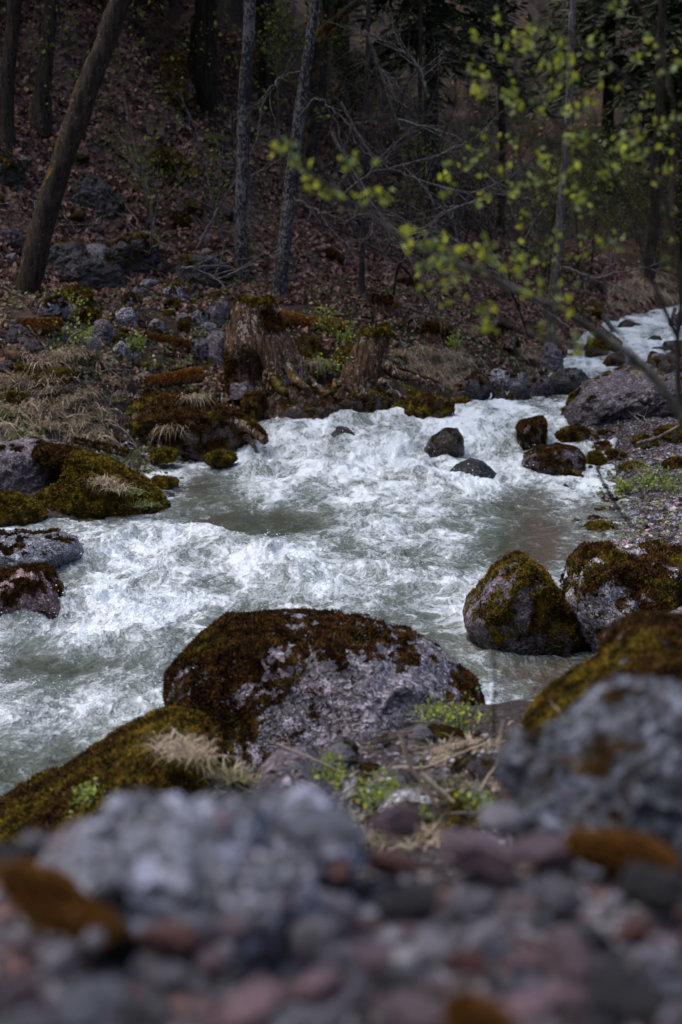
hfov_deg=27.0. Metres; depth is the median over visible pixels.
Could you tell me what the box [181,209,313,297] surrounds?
dead branch
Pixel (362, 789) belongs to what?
leafy plant
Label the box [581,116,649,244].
leafy shrub
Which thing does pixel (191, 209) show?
slope stone
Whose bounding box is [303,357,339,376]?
grass tuft
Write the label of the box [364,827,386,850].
grass tuft
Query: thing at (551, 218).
leafy shrub
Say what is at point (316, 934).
shingle stone
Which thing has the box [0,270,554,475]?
ground weeds
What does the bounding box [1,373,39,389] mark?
grass tuft
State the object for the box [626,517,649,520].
grass tuft
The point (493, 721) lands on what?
dead stalk
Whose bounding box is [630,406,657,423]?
fallen stick
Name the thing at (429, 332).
tree stump
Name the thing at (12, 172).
crag
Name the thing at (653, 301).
slope stone
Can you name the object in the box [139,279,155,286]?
rock
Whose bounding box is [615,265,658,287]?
grass tuft
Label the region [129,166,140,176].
slope stone
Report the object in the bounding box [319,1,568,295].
bare sapling
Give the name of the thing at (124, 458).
grass tuft
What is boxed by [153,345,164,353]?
loose stone
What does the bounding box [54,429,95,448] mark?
grass tuft
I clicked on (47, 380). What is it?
grass tuft
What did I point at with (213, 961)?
shingle stone
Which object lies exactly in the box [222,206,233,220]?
slope stone
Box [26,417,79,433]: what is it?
grass tuft
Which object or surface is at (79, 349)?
grass tuft
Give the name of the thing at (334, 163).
bare sapling
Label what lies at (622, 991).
shingle stone
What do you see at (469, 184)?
leafy shrub
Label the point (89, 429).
grass tuft
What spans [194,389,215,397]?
grass tuft
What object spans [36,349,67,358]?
grass tuft
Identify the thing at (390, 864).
shingle stone
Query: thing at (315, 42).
tree
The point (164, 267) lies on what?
slope stone
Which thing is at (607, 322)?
dead pole
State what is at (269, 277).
fallen stick
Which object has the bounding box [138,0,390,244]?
bare sapling
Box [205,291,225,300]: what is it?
loose stone
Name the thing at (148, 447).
grass tuft
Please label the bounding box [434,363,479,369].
grass tuft
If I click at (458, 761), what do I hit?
loose stone
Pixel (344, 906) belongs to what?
shingle stone
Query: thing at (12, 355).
fallen log
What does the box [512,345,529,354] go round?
grass tuft
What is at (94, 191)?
crag
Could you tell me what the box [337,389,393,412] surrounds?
rock
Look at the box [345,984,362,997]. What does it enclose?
shingle stone
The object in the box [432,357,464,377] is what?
grass tuft
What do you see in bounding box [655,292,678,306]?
grass tuft
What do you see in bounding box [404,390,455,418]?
bank rock
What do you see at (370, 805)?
fallen stick
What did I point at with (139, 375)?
grass tuft
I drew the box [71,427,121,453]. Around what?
grass tuft
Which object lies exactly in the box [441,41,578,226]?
bare sapling
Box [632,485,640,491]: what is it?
gravel stone
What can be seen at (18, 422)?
grass tuft
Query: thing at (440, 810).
loose stone
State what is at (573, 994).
shingle stone
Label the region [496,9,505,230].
tree
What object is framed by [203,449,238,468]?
rock
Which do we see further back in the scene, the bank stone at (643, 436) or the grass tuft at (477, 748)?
the bank stone at (643, 436)
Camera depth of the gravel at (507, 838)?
4.06 m
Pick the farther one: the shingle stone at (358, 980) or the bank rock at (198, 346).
the bank rock at (198, 346)
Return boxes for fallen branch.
[73,435,129,456]
[131,394,192,401]
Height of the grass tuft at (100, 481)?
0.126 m
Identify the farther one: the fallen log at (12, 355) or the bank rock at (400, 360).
the bank rock at (400, 360)
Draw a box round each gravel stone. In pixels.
[572,518,586,522]
[613,524,622,529]
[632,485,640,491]
[640,501,648,505]
[646,519,659,523]
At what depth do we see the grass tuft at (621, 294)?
23.75 m
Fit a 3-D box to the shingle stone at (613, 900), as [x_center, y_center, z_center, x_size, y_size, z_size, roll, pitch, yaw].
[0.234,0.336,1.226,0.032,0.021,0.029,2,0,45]
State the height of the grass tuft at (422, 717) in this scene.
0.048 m
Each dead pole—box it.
[601,313,615,331]
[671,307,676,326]
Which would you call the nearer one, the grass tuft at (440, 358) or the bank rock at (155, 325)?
the bank rock at (155, 325)
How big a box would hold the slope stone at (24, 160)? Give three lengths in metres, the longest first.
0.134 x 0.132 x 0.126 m
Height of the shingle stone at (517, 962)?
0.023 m
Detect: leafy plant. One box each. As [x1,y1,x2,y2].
[43,316,64,338]
[45,288,87,316]
[54,313,98,353]
[63,777,107,812]
[125,325,146,351]
[303,300,340,338]
[312,347,354,375]
[312,748,360,791]
[324,318,356,343]
[342,772,398,813]
[363,762,436,807]
[388,794,467,825]
[420,695,473,719]
[439,687,496,733]
[445,332,462,352]
[445,782,497,819]
[612,472,648,493]
[636,464,668,493]
[651,472,681,494]
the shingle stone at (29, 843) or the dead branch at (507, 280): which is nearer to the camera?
the shingle stone at (29, 843)
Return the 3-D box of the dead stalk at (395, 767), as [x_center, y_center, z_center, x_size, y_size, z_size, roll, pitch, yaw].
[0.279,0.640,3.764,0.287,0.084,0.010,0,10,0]
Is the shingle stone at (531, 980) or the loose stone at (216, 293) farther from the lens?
the loose stone at (216, 293)
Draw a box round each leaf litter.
[0,0,678,357]
[0,225,533,408]
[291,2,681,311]
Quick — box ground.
[0,0,681,1023]
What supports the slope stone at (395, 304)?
on the ground
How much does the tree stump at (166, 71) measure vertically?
0.708 m
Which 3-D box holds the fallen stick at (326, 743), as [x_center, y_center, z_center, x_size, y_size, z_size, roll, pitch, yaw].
[-0.073,0.704,4.289,0.304,0.032,0.047,-4,11,-24]
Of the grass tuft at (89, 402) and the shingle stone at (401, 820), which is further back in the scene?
the grass tuft at (89, 402)
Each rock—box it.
[1,390,29,406]
[10,363,42,378]
[27,367,52,391]
[37,293,71,320]
[40,396,54,410]
[60,282,94,307]
[73,307,103,325]
[87,317,116,346]
[106,434,122,444]
[107,332,136,351]
[110,339,133,361]
[114,305,139,327]
[120,290,141,307]
[120,439,135,450]
[128,284,150,295]
[138,362,165,376]
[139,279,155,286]
[147,317,165,333]
[149,446,178,463]
[150,475,178,489]
[162,279,184,299]
[163,298,180,311]
[163,490,174,497]
[189,337,207,360]
[191,308,212,330]
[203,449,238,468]
[205,331,225,365]
[209,298,229,324]
[228,381,253,401]
[331,776,387,816]
[378,788,432,811]
[387,354,407,368]
[389,398,406,408]
[396,341,407,347]
[401,754,424,768]
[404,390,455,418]
[432,789,484,829]
[451,381,466,397]
[452,396,472,403]
[463,371,491,400]
[489,368,509,390]
[490,387,507,399]
[507,392,514,400]
[508,370,530,399]
[530,370,552,396]
[537,342,563,371]
[549,367,587,394]
[553,468,583,477]
[584,337,610,357]
[603,353,625,366]
[617,319,641,327]
[647,335,662,340]
[662,340,681,350]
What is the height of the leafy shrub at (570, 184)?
2.497 m
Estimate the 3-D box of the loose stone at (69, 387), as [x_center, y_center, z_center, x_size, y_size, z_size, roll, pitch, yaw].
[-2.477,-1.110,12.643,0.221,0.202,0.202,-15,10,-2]
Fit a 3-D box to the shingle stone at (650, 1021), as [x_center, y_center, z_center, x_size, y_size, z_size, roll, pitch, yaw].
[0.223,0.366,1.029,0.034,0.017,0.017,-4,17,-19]
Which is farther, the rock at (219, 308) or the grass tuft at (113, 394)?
the rock at (219, 308)
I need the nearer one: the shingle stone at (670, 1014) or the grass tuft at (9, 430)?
the shingle stone at (670, 1014)
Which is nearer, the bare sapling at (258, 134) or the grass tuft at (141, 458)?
the grass tuft at (141, 458)
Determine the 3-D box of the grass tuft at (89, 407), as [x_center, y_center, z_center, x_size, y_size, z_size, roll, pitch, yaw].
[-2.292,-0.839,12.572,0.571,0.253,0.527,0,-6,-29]
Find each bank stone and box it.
[553,424,591,442]
[582,519,616,530]
[584,514,601,519]
[586,449,607,465]
[591,429,613,440]
[591,440,612,450]
[600,494,618,501]
[604,448,628,461]
[617,460,647,472]
[631,432,660,448]
[637,498,656,503]
[638,539,670,546]
[652,424,681,442]
[660,455,681,470]
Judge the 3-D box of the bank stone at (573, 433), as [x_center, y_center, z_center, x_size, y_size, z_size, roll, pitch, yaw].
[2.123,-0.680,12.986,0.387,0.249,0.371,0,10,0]
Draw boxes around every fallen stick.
[0,280,33,301]
[5,314,50,319]
[12,218,100,226]
[38,191,91,243]
[43,278,122,301]
[55,88,125,119]
[73,379,121,387]
[94,358,118,378]
[94,358,125,375]
[97,382,131,399]
[109,347,127,405]
[111,209,133,233]
[112,259,130,290]
[112,368,143,375]
[122,198,173,280]
[128,221,181,256]
[190,326,225,329]
[192,293,233,301]
[248,277,298,280]
[249,157,282,189]
[249,181,296,232]
[271,732,358,753]
[294,242,304,276]
[322,192,348,235]
[326,736,407,749]
[333,757,375,768]
[344,784,394,803]
[348,723,412,734]
[354,740,368,758]
[356,802,383,807]
[367,731,425,740]
[371,765,452,780]
[377,742,427,773]
[399,299,436,318]
[399,309,412,335]
[401,739,454,753]
[408,778,478,795]
[412,318,458,372]
[418,761,438,775]
[439,808,481,820]
[445,752,477,783]
[446,749,460,763]
[447,752,492,779]
[450,730,502,752]
[458,780,494,785]
[466,799,478,818]
[482,355,512,373]
[488,336,540,368]
[492,288,566,339]
[600,441,621,466]
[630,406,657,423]
[632,414,644,435]
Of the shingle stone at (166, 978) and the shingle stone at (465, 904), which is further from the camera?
the shingle stone at (465, 904)
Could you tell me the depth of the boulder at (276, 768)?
3.92 m
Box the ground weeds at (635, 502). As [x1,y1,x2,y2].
[587,446,681,539]
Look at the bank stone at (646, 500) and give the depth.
10.75 m
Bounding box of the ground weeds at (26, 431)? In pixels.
[15,425,167,474]
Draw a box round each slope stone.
[0,195,4,202]
[0,228,26,250]
[5,253,17,262]
[17,155,28,165]
[18,190,30,200]
[34,173,42,180]
[69,210,86,221]
[75,154,89,162]
[86,243,107,259]
[89,223,104,232]
[114,151,121,159]
[115,221,124,227]
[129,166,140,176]
[139,125,146,131]
[139,176,153,188]
[145,220,155,225]
[156,261,174,275]
[179,245,189,252]
[180,127,188,132]
[182,199,203,217]
[195,148,201,155]
[199,234,211,246]
[200,248,211,253]
[220,158,235,174]
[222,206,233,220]
[224,178,234,188]
[312,261,318,266]
[360,292,372,301]
[393,302,401,308]
[395,321,405,328]
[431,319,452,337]
[487,335,495,342]
[535,327,544,334]
[571,304,585,311]
[586,302,603,308]
[586,308,606,320]
[587,279,604,292]
[646,294,657,304]
[660,269,669,279]
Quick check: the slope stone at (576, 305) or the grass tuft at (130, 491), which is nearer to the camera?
the grass tuft at (130, 491)
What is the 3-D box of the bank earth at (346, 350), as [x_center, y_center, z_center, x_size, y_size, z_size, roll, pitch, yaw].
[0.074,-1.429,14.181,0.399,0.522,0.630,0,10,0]
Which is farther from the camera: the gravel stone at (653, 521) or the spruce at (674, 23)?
the spruce at (674, 23)
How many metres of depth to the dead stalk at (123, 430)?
12.27 m
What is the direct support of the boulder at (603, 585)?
on the ground
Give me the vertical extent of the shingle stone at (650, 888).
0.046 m
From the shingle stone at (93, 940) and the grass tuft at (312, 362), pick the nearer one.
the shingle stone at (93, 940)
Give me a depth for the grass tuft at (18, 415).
12.11 m
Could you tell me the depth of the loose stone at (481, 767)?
3.73 m
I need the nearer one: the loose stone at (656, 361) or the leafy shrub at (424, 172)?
the loose stone at (656, 361)
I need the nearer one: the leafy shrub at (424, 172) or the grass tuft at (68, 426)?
the grass tuft at (68, 426)
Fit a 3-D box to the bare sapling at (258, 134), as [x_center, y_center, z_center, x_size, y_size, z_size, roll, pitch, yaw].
[-0.896,-4.229,16.071,1.732,2.562,1.557,0,10,0]
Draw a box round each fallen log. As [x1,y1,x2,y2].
[0,346,71,368]
[3,316,64,333]
[136,328,190,352]
[139,367,205,388]
[205,401,268,444]
[279,310,345,332]
[384,366,439,391]
[574,306,622,351]
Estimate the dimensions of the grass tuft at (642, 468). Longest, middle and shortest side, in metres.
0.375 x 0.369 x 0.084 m
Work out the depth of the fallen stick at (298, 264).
16.29 m
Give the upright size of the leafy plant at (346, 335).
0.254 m
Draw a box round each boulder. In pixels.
[0,436,64,493]
[0,489,48,526]
[0,527,83,569]
[0,561,67,618]
[0,704,224,864]
[30,441,89,469]
[32,449,171,520]
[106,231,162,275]
[121,388,255,461]
[161,606,485,783]
[258,744,335,793]
[330,426,354,437]
[424,427,464,457]
[450,458,496,478]
[462,549,589,656]
[495,673,681,875]
[515,415,547,450]
[520,650,631,730]
[521,442,586,475]
[559,540,681,653]
[560,368,681,427]
[595,609,681,682]
[613,363,635,371]
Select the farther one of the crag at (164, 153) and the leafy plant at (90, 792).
the crag at (164, 153)
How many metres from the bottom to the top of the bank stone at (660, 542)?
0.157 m
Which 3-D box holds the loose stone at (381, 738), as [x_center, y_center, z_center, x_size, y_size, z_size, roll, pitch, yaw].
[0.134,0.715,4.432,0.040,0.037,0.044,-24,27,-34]
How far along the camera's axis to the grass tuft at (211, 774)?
4.14 m
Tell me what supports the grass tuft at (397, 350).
on the ground
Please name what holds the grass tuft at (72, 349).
on the ground
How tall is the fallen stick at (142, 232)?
0.991 m
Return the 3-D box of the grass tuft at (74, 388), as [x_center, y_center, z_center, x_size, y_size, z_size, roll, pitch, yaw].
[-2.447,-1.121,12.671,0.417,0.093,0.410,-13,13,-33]
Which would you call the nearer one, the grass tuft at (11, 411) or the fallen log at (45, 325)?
the grass tuft at (11, 411)
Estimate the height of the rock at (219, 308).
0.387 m
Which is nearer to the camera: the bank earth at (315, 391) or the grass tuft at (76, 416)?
the grass tuft at (76, 416)
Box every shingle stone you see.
[0,841,26,864]
[0,858,127,950]
[0,975,43,1014]
[6,1005,53,1023]
[8,935,32,960]
[17,830,50,855]
[37,848,67,870]
[42,941,75,972]
[51,976,128,1023]
[75,943,108,962]
[82,929,104,950]
[105,939,130,955]
[115,998,174,1023]
[129,946,163,973]
[132,919,200,949]
[137,905,222,940]
[144,962,195,995]
[158,949,172,962]
[190,952,199,960]
[196,945,231,978]
[208,913,251,941]
[212,812,232,826]
[218,976,284,1023]
[266,894,292,913]
[266,964,306,978]
[270,807,368,849]
[274,1018,289,1023]
[275,1006,299,1021]
[290,913,346,954]
[290,1004,347,1023]
[292,966,348,1006]
[310,997,348,1018]
[313,940,351,970]
[320,890,360,922]
[327,859,351,880]
[333,950,353,968]
[342,928,350,942]
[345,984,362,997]
[346,971,371,997]
[351,938,393,974]
[353,886,366,892]
[364,971,404,996]
[365,850,422,877]
[366,802,420,839]
[373,883,439,924]
[380,991,443,1023]
[383,960,433,980]
[394,922,421,931]
[411,925,456,969]
[430,919,457,931]
[437,828,520,888]
[438,987,516,1023]
[444,949,491,975]
[446,888,498,923]
[464,919,507,949]
[479,801,523,835]
[480,948,501,962]
[493,917,518,930]
[499,983,564,1023]
[503,950,540,973]
[503,974,541,988]
[504,971,538,995]
[514,832,578,875]
[527,913,554,928]
[528,874,584,921]
[533,911,574,924]
[536,1020,556,1023]
[537,927,597,986]
[537,966,547,975]
[549,978,587,1014]
[560,826,681,881]
[571,924,601,932]
[577,913,592,924]
[578,927,613,951]
[587,958,674,1023]
[599,892,631,910]
[610,881,620,890]
[612,917,657,947]
[619,860,681,916]
[619,942,643,954]
[632,946,674,974]
[632,1017,657,1023]
[649,934,662,944]
[655,1004,681,1023]
[661,979,681,996]
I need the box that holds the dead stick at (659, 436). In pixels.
[636,425,679,444]
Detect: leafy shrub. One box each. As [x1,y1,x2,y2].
[216,0,297,43]
[300,8,406,135]
[371,81,515,261]
[374,0,441,90]
[423,3,492,101]
[426,86,516,237]
[486,62,584,181]
[506,133,648,333]
[508,6,561,95]
[513,112,625,272]
[535,26,617,138]
[542,104,659,270]
[557,97,637,204]
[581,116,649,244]
[618,51,655,142]
[618,129,681,271]
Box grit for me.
[3,850,681,1023]
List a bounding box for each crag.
[0,145,26,191]
[47,238,127,290]
[67,171,125,221]
[130,146,191,189]
[154,63,194,81]
[162,210,193,230]
[173,251,233,289]
[205,135,234,156]
[320,246,343,263]
[344,217,360,230]
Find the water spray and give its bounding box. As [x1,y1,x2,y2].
[0,338,663,732]
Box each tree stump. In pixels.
[154,53,197,109]
[223,293,341,400]
[322,321,440,399]
[370,293,394,316]
[397,276,419,288]
[419,320,450,354]
[495,317,520,347]
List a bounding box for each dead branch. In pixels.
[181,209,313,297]
[312,0,442,97]
[321,131,418,295]
[324,199,483,276]
[340,102,549,240]
[342,109,505,207]
[347,37,468,128]
[355,177,568,327]
[370,213,507,344]
[398,108,571,257]
[562,202,676,300]
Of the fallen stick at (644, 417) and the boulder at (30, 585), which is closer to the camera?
the boulder at (30, 585)
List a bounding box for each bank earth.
[239,390,267,421]
[262,386,341,419]
[290,381,328,398]
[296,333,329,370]
[331,343,354,376]
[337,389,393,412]
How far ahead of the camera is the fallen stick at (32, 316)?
13.21 m
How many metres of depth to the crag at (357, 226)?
19.29 m
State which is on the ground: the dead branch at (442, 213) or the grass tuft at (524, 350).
the grass tuft at (524, 350)
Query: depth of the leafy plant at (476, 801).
3.37 m
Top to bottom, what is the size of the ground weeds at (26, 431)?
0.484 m
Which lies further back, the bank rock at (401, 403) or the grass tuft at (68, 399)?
the bank rock at (401, 403)
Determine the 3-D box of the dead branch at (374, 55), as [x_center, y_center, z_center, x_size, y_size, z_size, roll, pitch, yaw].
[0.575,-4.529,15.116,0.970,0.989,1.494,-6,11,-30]
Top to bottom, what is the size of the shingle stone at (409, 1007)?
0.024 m
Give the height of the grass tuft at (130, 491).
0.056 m
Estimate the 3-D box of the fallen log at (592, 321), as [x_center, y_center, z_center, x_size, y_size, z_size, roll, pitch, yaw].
[3.302,-2.356,18.365,0.679,0.597,0.192,0,10,0]
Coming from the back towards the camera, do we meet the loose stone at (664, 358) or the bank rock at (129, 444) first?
the loose stone at (664, 358)
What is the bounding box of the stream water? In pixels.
[0,305,681,796]
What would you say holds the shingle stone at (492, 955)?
on the ground
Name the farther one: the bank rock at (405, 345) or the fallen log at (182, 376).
the bank rock at (405, 345)
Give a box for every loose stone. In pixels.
[0,330,17,342]
[0,360,11,372]
[9,324,28,335]
[15,336,41,353]
[36,347,50,359]
[45,366,74,385]
[51,380,74,394]
[60,328,79,346]
[72,369,85,378]
[81,336,100,355]
[84,355,99,367]
[105,315,114,321]
[107,362,115,368]
[116,374,136,397]
[119,327,130,333]
[119,370,128,375]
[133,352,139,360]
[152,349,164,361]
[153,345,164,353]
[159,464,168,468]
[162,309,175,315]
[172,487,182,492]
[176,312,189,320]
[177,315,193,331]
[187,283,197,293]
[189,361,199,366]
[193,385,200,392]
[204,322,217,330]
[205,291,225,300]
[235,777,252,791]
[322,742,354,772]
[328,736,358,755]
[359,762,379,774]
[360,773,372,778]
[360,810,383,825]
[376,734,391,746]
[386,774,407,789]
[400,799,427,826]
[404,773,418,786]
[406,389,419,394]
[408,724,433,747]
[418,759,427,766]
[422,769,446,789]
[423,800,450,827]
[427,723,463,742]
[450,756,476,774]
[460,748,471,757]
[464,774,473,782]
[466,756,497,780]
[468,784,496,802]
[472,729,481,736]
[639,371,647,378]
[646,351,656,362]
[647,358,660,367]
[650,353,674,368]
[659,363,674,371]
[659,366,670,373]
[670,341,681,351]
[670,351,681,364]
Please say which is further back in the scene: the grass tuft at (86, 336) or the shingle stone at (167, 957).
the grass tuft at (86, 336)
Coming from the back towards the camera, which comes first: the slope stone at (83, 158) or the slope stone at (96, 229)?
the slope stone at (83, 158)
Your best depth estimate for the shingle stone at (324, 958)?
1.12 m
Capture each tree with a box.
[0,0,21,151]
[15,0,130,294]
[27,0,57,135]
[186,0,196,95]
[207,0,681,428]
[209,0,434,296]
[234,0,255,282]
[258,0,275,115]
[300,0,333,179]
[358,0,370,293]
[415,0,422,217]
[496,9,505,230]
[544,0,576,345]
[644,0,666,289]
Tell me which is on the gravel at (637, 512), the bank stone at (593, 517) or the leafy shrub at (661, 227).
the bank stone at (593, 517)
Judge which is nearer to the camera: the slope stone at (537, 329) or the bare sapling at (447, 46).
the slope stone at (537, 329)
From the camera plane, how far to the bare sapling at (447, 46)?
23.96 m
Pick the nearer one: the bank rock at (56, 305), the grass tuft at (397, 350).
the bank rock at (56, 305)
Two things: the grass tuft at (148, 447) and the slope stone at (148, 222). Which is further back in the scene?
the slope stone at (148, 222)
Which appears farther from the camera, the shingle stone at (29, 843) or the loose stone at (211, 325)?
the loose stone at (211, 325)
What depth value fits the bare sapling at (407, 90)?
21.16 m
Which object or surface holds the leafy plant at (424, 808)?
on the ground
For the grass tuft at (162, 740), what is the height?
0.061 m
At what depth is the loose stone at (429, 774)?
3.81 m
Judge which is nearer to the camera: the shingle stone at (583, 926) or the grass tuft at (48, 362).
the shingle stone at (583, 926)
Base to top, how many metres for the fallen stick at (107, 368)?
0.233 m
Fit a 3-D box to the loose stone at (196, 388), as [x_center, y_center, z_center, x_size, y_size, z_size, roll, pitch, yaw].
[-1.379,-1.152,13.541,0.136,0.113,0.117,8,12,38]
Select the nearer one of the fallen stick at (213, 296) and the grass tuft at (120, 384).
the grass tuft at (120, 384)
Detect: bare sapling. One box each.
[2,0,171,239]
[114,128,217,254]
[121,56,265,245]
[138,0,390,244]
[178,8,337,249]
[218,59,452,304]
[236,0,352,187]
[283,37,545,317]
[285,1,560,226]
[293,27,520,268]
[300,0,491,177]
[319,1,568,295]
[325,0,551,186]
[328,5,532,278]
[342,27,472,185]
[358,4,618,148]
[359,123,593,334]
[368,86,671,276]
[378,0,582,168]
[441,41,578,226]
[452,114,566,317]
[517,91,677,290]
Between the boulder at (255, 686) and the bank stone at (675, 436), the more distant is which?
the bank stone at (675, 436)
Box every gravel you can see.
[102,440,189,495]
[244,733,514,848]
[564,445,681,550]
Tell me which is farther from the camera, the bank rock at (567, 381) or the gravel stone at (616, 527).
the bank rock at (567, 381)
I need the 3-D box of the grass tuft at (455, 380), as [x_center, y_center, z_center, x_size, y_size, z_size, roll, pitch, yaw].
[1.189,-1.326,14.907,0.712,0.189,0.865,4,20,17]
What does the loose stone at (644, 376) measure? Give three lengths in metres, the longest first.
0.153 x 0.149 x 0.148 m
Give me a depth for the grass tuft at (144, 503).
10.09 m
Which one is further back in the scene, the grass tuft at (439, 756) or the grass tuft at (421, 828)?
the grass tuft at (439, 756)
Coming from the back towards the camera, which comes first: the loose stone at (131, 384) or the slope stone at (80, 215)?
the slope stone at (80, 215)
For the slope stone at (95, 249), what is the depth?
15.28 m
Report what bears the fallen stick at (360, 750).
on the ground
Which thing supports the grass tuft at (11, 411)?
on the ground
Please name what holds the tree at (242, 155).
on the ground
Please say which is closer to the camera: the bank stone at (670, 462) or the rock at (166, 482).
the rock at (166, 482)
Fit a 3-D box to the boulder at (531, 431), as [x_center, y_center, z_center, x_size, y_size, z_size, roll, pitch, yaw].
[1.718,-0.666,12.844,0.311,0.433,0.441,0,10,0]
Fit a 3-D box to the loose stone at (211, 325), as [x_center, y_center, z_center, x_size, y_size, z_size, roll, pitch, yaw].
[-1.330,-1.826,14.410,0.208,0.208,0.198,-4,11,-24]
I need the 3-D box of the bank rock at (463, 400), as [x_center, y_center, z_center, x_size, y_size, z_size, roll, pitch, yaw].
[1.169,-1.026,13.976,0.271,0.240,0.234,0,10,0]
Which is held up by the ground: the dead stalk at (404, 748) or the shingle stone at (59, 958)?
the shingle stone at (59, 958)
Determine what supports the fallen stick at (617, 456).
on the bank stone at (610, 453)
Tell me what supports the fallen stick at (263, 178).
on the ground
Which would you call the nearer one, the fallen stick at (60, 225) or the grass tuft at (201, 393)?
the grass tuft at (201, 393)
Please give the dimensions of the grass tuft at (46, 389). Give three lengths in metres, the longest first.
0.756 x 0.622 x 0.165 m
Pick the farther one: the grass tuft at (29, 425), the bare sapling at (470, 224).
the bare sapling at (470, 224)
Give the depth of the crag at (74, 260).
14.84 m
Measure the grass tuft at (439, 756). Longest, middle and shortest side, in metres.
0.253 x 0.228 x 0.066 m
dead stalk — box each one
[107,422,137,449]
[169,726,186,741]
[218,777,251,791]
[275,742,351,777]
[287,756,296,784]
[392,738,498,768]
[398,733,428,796]
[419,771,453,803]
[422,781,439,807]
[471,602,544,739]
[480,721,503,790]
[549,699,561,714]
[574,466,660,546]
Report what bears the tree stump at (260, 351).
on the bank earth at (296, 404)
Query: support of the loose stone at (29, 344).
on the ground
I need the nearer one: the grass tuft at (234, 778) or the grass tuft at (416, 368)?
the grass tuft at (234, 778)
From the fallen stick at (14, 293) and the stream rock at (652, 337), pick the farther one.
the stream rock at (652, 337)
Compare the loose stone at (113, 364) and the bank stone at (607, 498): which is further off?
the loose stone at (113, 364)
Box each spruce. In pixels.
[85,0,361,123]
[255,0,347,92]
[290,0,373,87]
[327,0,558,201]
[520,0,680,194]
[578,0,681,260]
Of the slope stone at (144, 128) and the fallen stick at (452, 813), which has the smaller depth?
the fallen stick at (452, 813)
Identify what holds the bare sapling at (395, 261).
on the ground
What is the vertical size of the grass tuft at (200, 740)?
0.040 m
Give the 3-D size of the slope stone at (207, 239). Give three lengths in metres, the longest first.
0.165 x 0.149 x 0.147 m
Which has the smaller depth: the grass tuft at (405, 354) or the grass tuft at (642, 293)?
the grass tuft at (405, 354)
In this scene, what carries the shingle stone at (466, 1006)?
on the ground
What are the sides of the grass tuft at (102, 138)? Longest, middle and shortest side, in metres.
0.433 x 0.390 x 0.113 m
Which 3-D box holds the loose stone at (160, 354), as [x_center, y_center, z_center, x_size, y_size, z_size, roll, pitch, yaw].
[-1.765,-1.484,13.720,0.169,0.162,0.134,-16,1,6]
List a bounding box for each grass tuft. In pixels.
[0,373,31,382]
[0,379,26,391]
[0,383,34,397]
[0,406,26,415]
[0,409,17,418]
[0,417,27,436]
[0,418,37,425]
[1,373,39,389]
[2,265,18,273]
[2,425,18,434]
[3,403,41,419]
[4,432,23,439]
[7,396,62,420]
[9,373,37,380]
[9,404,45,420]
[15,416,69,432]
[19,418,42,432]
[21,350,47,368]
[22,370,75,386]
[23,357,54,385]
[23,358,74,376]
[26,397,72,411]
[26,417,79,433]
[27,381,71,397]
[28,406,99,421]
[34,348,83,365]
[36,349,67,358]
[39,397,83,411]
[41,387,86,411]
[42,341,80,346]
[42,408,77,418]
[43,349,71,363]
[47,352,86,364]
[48,355,88,366]
[53,344,100,358]
[54,338,87,358]
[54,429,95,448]
[56,345,106,360]
[57,380,84,390]
[58,410,94,428]
[58,411,99,436]
[60,390,96,401]
[63,412,98,422]
[64,385,91,395]
[65,399,109,421]
[66,331,107,348]
[67,398,94,405]
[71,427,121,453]
[75,365,98,373]
[75,472,126,487]
[77,386,106,403]
[77,436,110,453]
[83,421,113,434]
[83,424,113,437]
[88,412,116,424]
[90,405,116,411]
[90,410,116,417]
[92,352,123,373]
[96,133,116,143]
[96,374,126,380]
[97,481,147,494]
[104,390,126,395]
[107,378,138,388]
[107,396,130,401]
[114,455,139,461]
[115,486,150,496]
[118,498,165,508]
[119,445,150,460]
[120,389,142,397]
[127,453,146,461]
[130,359,151,364]
[130,370,150,380]
[134,727,219,751]
[137,443,157,450]
[138,734,246,767]
[149,423,194,442]
[165,739,234,771]
[170,361,191,369]
[172,392,218,411]
[172,733,215,750]
[189,330,208,335]
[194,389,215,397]
[199,758,262,790]
[202,757,256,789]
[249,243,263,251]
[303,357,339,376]
[352,807,370,821]
[360,761,401,778]
[363,743,387,750]
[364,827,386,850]
[365,819,439,850]
[375,805,455,849]
[376,822,468,850]
[388,347,419,363]
[389,346,415,358]
[400,343,440,359]
[400,361,430,384]
[401,345,446,356]
[401,363,446,375]
[402,699,446,719]
[403,701,452,722]
[406,355,432,368]
[408,733,492,757]
[408,742,457,771]
[411,353,433,367]
[411,362,430,369]
[416,768,478,787]
[418,367,441,375]
[418,371,451,384]
[421,365,444,371]
[421,369,453,387]
[427,353,452,362]
[429,349,459,367]
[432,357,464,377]
[434,358,460,373]
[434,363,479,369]
[438,345,474,364]
[438,373,469,390]
[439,368,468,379]
[439,379,457,391]
[444,351,466,363]
[444,376,462,389]
[446,355,481,370]
[447,731,507,754]
[452,368,493,378]
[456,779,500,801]
[461,356,484,367]
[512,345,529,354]
[516,351,543,362]
[517,346,531,356]
[599,298,637,315]
[600,280,639,290]
[604,286,646,302]
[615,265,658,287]
[617,276,672,289]
[619,529,644,540]
[623,276,664,291]
[625,284,663,305]
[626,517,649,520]
[627,282,673,304]
[627,290,653,308]
[632,463,651,472]
[633,285,678,306]
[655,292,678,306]
[656,272,673,286]
[656,484,679,493]
[658,277,677,288]
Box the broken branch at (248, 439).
[243,433,257,452]
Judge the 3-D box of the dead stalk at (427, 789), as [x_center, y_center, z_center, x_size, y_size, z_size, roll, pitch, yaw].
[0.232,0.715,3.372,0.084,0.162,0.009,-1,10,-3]
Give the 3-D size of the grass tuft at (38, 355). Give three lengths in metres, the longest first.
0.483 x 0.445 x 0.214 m
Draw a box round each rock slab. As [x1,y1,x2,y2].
[38,817,95,859]
[62,790,268,957]
[195,850,333,986]
[244,781,366,890]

